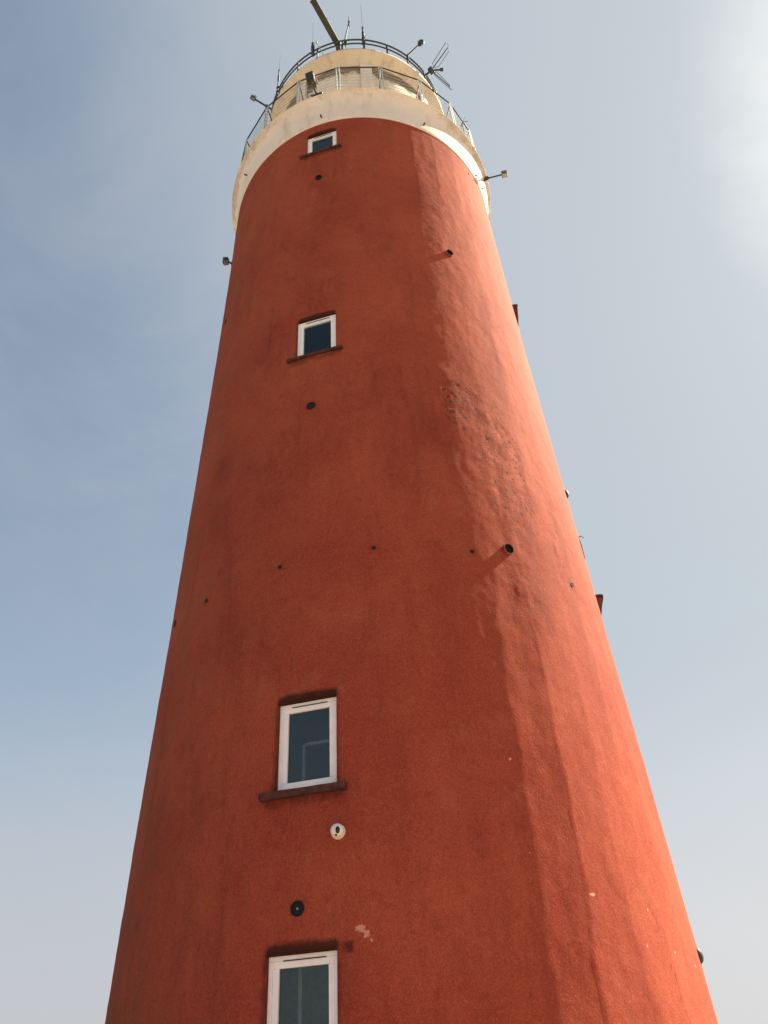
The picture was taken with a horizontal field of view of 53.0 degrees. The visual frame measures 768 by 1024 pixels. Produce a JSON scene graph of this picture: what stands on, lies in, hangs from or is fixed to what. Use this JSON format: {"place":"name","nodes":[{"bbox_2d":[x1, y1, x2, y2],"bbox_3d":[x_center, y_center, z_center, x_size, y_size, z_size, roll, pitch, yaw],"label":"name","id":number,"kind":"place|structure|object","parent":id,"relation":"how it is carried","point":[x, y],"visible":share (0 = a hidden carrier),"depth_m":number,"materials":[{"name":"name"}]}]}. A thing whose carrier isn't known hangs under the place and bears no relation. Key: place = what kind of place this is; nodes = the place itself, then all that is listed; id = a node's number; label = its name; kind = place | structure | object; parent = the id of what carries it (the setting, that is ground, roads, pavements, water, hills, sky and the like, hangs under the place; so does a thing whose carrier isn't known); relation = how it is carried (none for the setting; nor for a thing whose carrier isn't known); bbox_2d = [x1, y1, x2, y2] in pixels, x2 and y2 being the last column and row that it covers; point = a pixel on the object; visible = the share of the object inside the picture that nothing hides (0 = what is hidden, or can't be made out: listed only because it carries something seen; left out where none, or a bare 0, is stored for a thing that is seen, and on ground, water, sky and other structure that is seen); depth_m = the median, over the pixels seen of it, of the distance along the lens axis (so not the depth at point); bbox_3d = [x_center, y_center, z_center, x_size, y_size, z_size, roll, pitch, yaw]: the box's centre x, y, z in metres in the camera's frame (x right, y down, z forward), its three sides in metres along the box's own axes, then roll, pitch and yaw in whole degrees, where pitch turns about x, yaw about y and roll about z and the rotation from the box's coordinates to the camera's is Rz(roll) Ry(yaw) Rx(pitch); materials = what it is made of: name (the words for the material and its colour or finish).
{"place":"outdoors","nodes":[
{"label":"outdoors","id":0,"kind":"place"},
{"bbox_2d":[0,0,767,1023],"label":"sky","id":1,"kind":"structure","parent":0,"point":[629,216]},
{"bbox_3d":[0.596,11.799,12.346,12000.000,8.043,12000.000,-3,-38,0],"label":"ground","id":2,"kind":"structure","parent":0,"visible":0},
{"bbox_2d":[105,39,717,1023],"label":"lighthouse","id":3,"kind":"object","parent":2,"relation":"on","point":[389,649],"visible":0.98,"depth_m":13.70,"materials":[{"name":"red paint"}]},
{"bbox_2d":[222,257,231,265],"bbox_3d":[-5.420,-8.706,26.710,0.358,0.314,0.249,9,-40,-15],"label":"wall floodlight","id":4,"kind":"object","parent":3,"relation":"attached to","point":[225,261],"depth_m":26.61,"materials":[{"name":"grey metal"}]},
{"bbox_2d":[250,95,272,109],"bbox_3d":[-4.553,-15.246,28.715,0.918,0.256,0.213,20,-43,-27],"label":"arm lamp","id":5,"kind":"object","parent":3,"relation":"attached to","point":[252,97],"visible":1,"depth_m":28.61,"materials":[{"name":"grey metal"}]},
{"bbox_2d":[276,54,280,94],"bbox_3d":[-4.619,-19.368,34.041,0.160,4.010,0.140,19,-43,-26],"label":"whip antenna","id":6,"kind":"object","parent":3,"relation":"attached to","point":[277,88],"visible":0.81,"depth_m":33.41,"materials":[{"name":"grey metal"}]},
{"bbox_2d":[267,950,337,1023],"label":"window","id":7,"kind":"structure","parent":3,"relation":"in","point":[302,988],"depth_m":11.07,"materials":[{"name":"blue glass"}]},
{"bbox_2d":[258,697,346,802],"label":"window","id":8,"kind":"structure","parent":3,"relation":"in","point":[307,765],"depth_m":12.83,"materials":[{"name":"blue glass"}]},
{"bbox_2d":[311,42,314,56],"bbox_3d":[-3.017,-20.192,32.829,0.150,3.360,0.180,-19,-40,19],"label":"whip antenna","id":9,"kind":"object","parent":3,"relation":"attached to","point":[312,50],"visible":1,"depth_m":32.03,"materials":[{"name":"grey metal"}]},
{"bbox_2d":[305,71,322,96],"bbox_3d":[-2.481,-15.051,27.140,0.623,1.464,0.433,-15,-39,14],"label":"pole floodlight","id":10,"kind":"object","parent":3,"relation":"on","point":[310,78],"visible":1,"depth_m":27.34,"materials":[{"name":"brown metal"}]},
{"bbox_2d":[286,314,342,363],"bbox_3d":[-1.662,-4.250,18.948,1.400,1.486,0.369,-13,-39,12],"label":"window","id":11,"kind":"structure","parent":3,"relation":"in","point":[318,336],"depth_m":19.01,"materials":[{"name":"blue glass"}]},
{"bbox_2d":[299,131,341,159],"bbox_3d":[-2.038,-11.999,25.228,1.401,1.328,0.374,-12,-39,11],"label":"window","id":12,"kind":"structure","parent":3,"relation":"in","point":[325,142],"depth_m":25.33,"materials":[{"name":"white plastic"}]},
{"bbox_2d":[310,0,341,50],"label":"radar scanner","id":13,"kind":"object","parent":3,"relation":"on","point":[324,20],"visible":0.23,"depth_m":32.43,"materials":[{"name":"metal"}]},
{"bbox_2d":[330,823,344,839],"bbox_3d":[-0.686,4.647,11.238,0.230,0.230,0.213,-9,-38,7],"label":"security camera","id":14,"kind":"object","parent":3,"relation":"attached to","point":[337,831],"visible":1,"depth_m":11.19,"materials":[{"name":"white plastic"}]},
{"bbox_2d":[342,16,349,48],"bbox_3d":[-1.548,-20.011,32.467,0.205,3.335,0.520,27,-47,-33],"label":"antenna","id":15,"kind":"object","parent":3,"relation":"on","point":[346,34],"visible":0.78,"depth_m":32.57,"materials":[{"name":"grey metal"}]},
{"bbox_2d":[361,12,364,47],"bbox_3d":[-0.919,-20.607,32.665,0.140,4.515,0.164,1,-38,-6],"label":"whip antenna","id":16,"kind":"object","parent":3,"relation":"attached to","point":[363,38],"visible":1,"depth_m":31.86,"materials":[{"name":"grey metal"}]},
{"bbox_2d":[407,39,423,59],"bbox_3d":[1.343,-19.546,32.583,0.820,1.512,0.234,-11,-38,9],"label":"beacon lamp","id":17,"kind":"object","parent":3,"relation":"on","point":[420,42],"visible":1,"depth_m":32.77,"materials":[{"name":"grey metal"}]},
{"bbox_2d":[424,42,451,89],"bbox_3d":[2.627,-18.747,32.528,1.418,1.070,1.429,15,-42,-23],"label":"dipole antenna","id":18,"kind":"object","parent":3,"relation":"attached to","point":[431,70],"visible":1,"depth_m":32.84,"materials":[{"name":"grey metal"}]},
{"bbox_2d":[483,170,507,180],"bbox_3d":[4.197,-12.738,29.170,0.932,0.385,0.200,-12,-39,10],"label":"arm floodlight","id":19,"kind":"object","parent":3,"relation":"attached to","point":[503,174],"visible":1,"depth_m":29.07,"materials":[{"name":"grey metal"}]},
{"bbox_2d":[512,304,518,326],"bbox_3d":[4.212,-5.976,25.172,0.392,0.107,1.900,-8,-38,6],"label":"window","id":20,"kind":"structure","parent":3,"relation":"in","point":[515,306],"depth_m":24.53,"materials":[{"name":"brown plastic"}]},
{"bbox_2d":[595,594,602,614],"bbox_3d":[5.015,2.521,18.483,0.393,0.109,1.900,-8,-38,6],"label":"window","id":21,"kind":"structure","parent":3,"relation":"in","point":[599,597],"depth_m":17.79,"materials":[{"name":"brown plastic"}]}
]}

